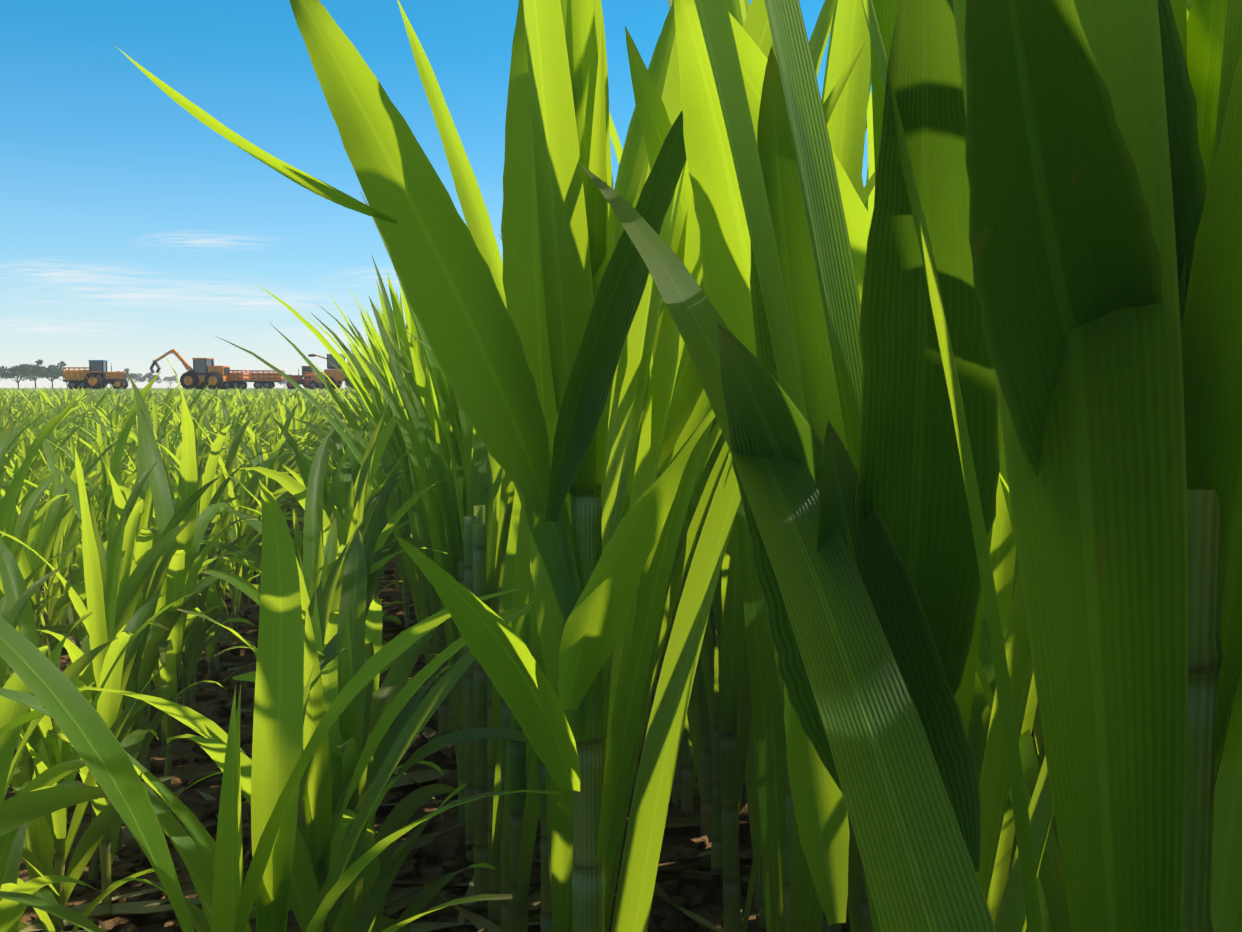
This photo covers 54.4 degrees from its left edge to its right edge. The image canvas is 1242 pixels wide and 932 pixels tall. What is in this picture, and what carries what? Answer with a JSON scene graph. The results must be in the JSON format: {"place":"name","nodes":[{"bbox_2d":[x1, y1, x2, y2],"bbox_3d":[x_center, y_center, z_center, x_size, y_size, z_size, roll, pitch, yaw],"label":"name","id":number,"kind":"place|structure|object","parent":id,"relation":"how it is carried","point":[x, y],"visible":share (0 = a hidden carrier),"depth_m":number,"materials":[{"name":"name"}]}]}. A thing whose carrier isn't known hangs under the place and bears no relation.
{"place":"outdoors","nodes":[
{"label":"outdoors","id":0,"kind":"place"},
{"bbox_2d":[0,314,148,329],"bbox_3d":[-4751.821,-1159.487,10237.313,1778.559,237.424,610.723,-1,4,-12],"label":"cloud","id":1,"kind":"structure","parent":0,"point":[38,323],"depth_m":9978.49,"materials":[{"name":"white"}]},
{"bbox_2d":[2,266,168,297],"bbox_3d":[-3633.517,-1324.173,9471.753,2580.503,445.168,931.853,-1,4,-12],"label":"cloud","id":2,"kind":"structure","parent":0,"point":[134,295],"depth_m":9106.79,"materials":[{"name":"white"}]},
{"bbox_2d":[44,273,175,294],"bbox_3d":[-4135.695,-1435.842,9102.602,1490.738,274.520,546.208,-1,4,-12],"label":"cloud","id":3,"kind":"structure","parent":0,"point":[128,291],"depth_m":9052.93,"materials":[{"name":"white"}]},
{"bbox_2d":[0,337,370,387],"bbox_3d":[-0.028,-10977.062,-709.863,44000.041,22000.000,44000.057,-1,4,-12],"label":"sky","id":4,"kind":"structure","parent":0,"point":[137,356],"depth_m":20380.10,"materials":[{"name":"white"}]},
{"bbox_2d":[186,240,217,242],"bbox_3d":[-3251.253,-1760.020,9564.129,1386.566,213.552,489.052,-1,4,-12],"label":"cloud","id":5,"kind":"structure","parent":0,"point":[201,241],"depth_m":9351.27,"materials":[{"name":"white"}]},
{"bbox_2d":[165,283,321,319],"bbox_3d":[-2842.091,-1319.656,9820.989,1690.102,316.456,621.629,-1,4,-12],"label":"cloud","id":6,"kind":"structure","parent":0,"point":[262,302],"depth_m":9591.74,"materials":[{"name":"white"}]},
{"bbox_2d":[307,277,369,300],"bbox_3d":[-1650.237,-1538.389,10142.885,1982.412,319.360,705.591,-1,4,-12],"label":"cloud","id":7,"kind":"structure","parent":0,"point":[329,292],"depth_m":10090.73,"materials":[{"name":"white"}]},
{"bbox_2d":[0,388,759,931],"bbox_3d":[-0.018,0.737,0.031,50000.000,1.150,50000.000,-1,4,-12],"label":"ground","id":8,"kind":"structure","parent":0,"point":[672,846],"depth_m":3.71,"materials":[{"name":"soil"}]},
{"bbox_2d":[0,366,13,379],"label":"tree","id":9,"kind":"object","parent":8,"relation":"on","point":[1,370],"visible":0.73,"depth_m":296.79,"materials":[{"name":"green plant"}]},
{"bbox_2d":[1,365,30,388],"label":"tree","id":10,"kind":"object","parent":8,"relation":"on","point":[18,371],"visible":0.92,"depth_m":299.52,"materials":[{"name":"green plant"}]},
{"bbox_2d":[19,359,47,388],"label":"tree","id":11,"kind":"object","parent":8,"relation":"on","point":[35,368],"visible":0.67,"depth_m":303.59,"materials":[{"name":"green plant"}]},
{"bbox_2d":[26,361,65,387],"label":"tree","id":12,"kind":"object","parent":8,"relation":"on","point":[51,371],"visible":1,"depth_m":299.06,"materials":[{"name":"green plant"}]},
{"bbox_2d":[53,365,68,388],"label":"tree","id":13,"kind":"object","parent":8,"relation":"on","point":[58,376],"visible":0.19,"depth_m":319.07,"materials":[{"name":"green plant"}]},
{"bbox_2d":[62,367,88,388],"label":"cane trailer","id":14,"kind":"object","parent":8,"relation":"on","point":[74,378],"visible":0.69,"depth_m":130.60,"materials":[{"name":"orange paint"}]},
{"bbox_2d":[84,360,127,388],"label":"tractor","id":15,"kind":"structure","parent":8,"relation":"on","point":[98,376],"depth_m":130.28,"materials":[{"name":"orange paint"}]},
{"bbox_2d":[122,368,144,387],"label":"tree","id":16,"kind":"object","parent":8,"relation":"on","point":[139,378],"visible":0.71,"depth_m":459.98,"materials":[{"name":"green plant"}]},
{"bbox_2d":[143,372,161,387],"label":"tree","id":17,"kind":"object","parent":8,"relation":"on","point":[149,377],"visible":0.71,"depth_m":498.67,"materials":[{"name":"green plant"}]},
{"bbox_2d":[163,375,177,387],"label":"tree","id":18,"kind":"object","parent":8,"relation":"on","point":[171,379],"visible":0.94,"depth_m":798.11,"materials":[{"name":"green plant"}]},
{"bbox_2d":[0,386,356,439],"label":"plants","id":19,"kind":"object","parent":8,"relation":"on","point":[324,394],"visible":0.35,"depth_m":41.76,"materials":[{"name":"green plant"}]},
{"bbox_2d":[150,349,231,388],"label":"sugarcane loader","id":20,"kind":"object","parent":8,"relation":"on","point":[203,373],"visible":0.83,"depth_m":127.11,"materials":[{"name":"orange paint"}]},
{"bbox_2d":[0,373,400,677],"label":"plants","id":21,"kind":"object","parent":8,"relation":"on","point":[226,437],"visible":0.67,"depth_m":7.98,"materials":[{"name":"green plant"}]},
{"bbox_2d":[222,370,250,388],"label":"cane trailer","id":22,"kind":"object","parent":8,"relation":"on","point":[238,380],"visible":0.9,"depth_m":127.99,"materials":[{"name":"orange paint"}]},
{"bbox_2d":[247,370,289,388],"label":"cane trailer","id":23,"kind":"object","parent":8,"relation":"on","point":[267,379],"visible":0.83,"depth_m":148.85,"materials":[{"name":"orange paint"}]},
{"bbox_2d":[0,359,560,931],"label":"plants","id":24,"kind":"object","parent":8,"relation":"on","point":[310,779],"visible":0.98,"depth_m":2.18,"materials":[{"name":"green plant"}]},
{"bbox_2d":[275,374,290,387],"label":"tree","id":25,"kind":"object","parent":8,"relation":"on","point":[280,383],"visible":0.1,"depth_m":748.88,"materials":[{"name":"green plant"}]},
{"bbox_2d":[286,366,315,388],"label":"tractor","id":26,"kind":"object","parent":8,"relation":"on","point":[298,379],"visible":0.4,"depth_m":157.10,"materials":[{"name":"red paint"}]},
{"bbox_2d":[303,372,323,388],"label":"cane trailer","id":27,"kind":"object","parent":8,"relation":"on","point":[313,384],"visible":0.58,"depth_m":156.68,"materials":[{"name":"orange paint"}]},
{"bbox_2d":[308,354,355,388],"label":"sugarcane harvester","id":28,"kind":"object","parent":8,"relation":"on","point":[334,374],"visible":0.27,"depth_m":132.97,"materials":[{"name":"orange paint"}]},
{"bbox_2d":[310,280,419,627],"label":"sugarcane plants","id":29,"kind":"object","parent":8,"relation":"on","point":[399,501],"depth_m":7.40,"materials":[{"name":"green plant"}]},
{"bbox_2d":[10,600,848,931],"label":"dry leaf litter","id":30,"kind":"object","parent":8,"relation":"on","point":[412,780],"visible":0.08,"depth_m":3.08,"materials":[{"name":"brown plant"}]},
{"bbox_2d":[14,569,1033,931],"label":"soil clods","id":31,"kind":"object","parent":8,"relation":"on","point":[446,851],"visible":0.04,"depth_m":3.38,"materials":[{"name":"brown soil"}]},
{"bbox_2d":[116,0,1241,931],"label":"sugarcane plants","id":32,"kind":"object","parent":8,"relation":"on","point":[468,515],"visible":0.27,"depth_m":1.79,"materials":[{"name":"green plant"}]}
]}

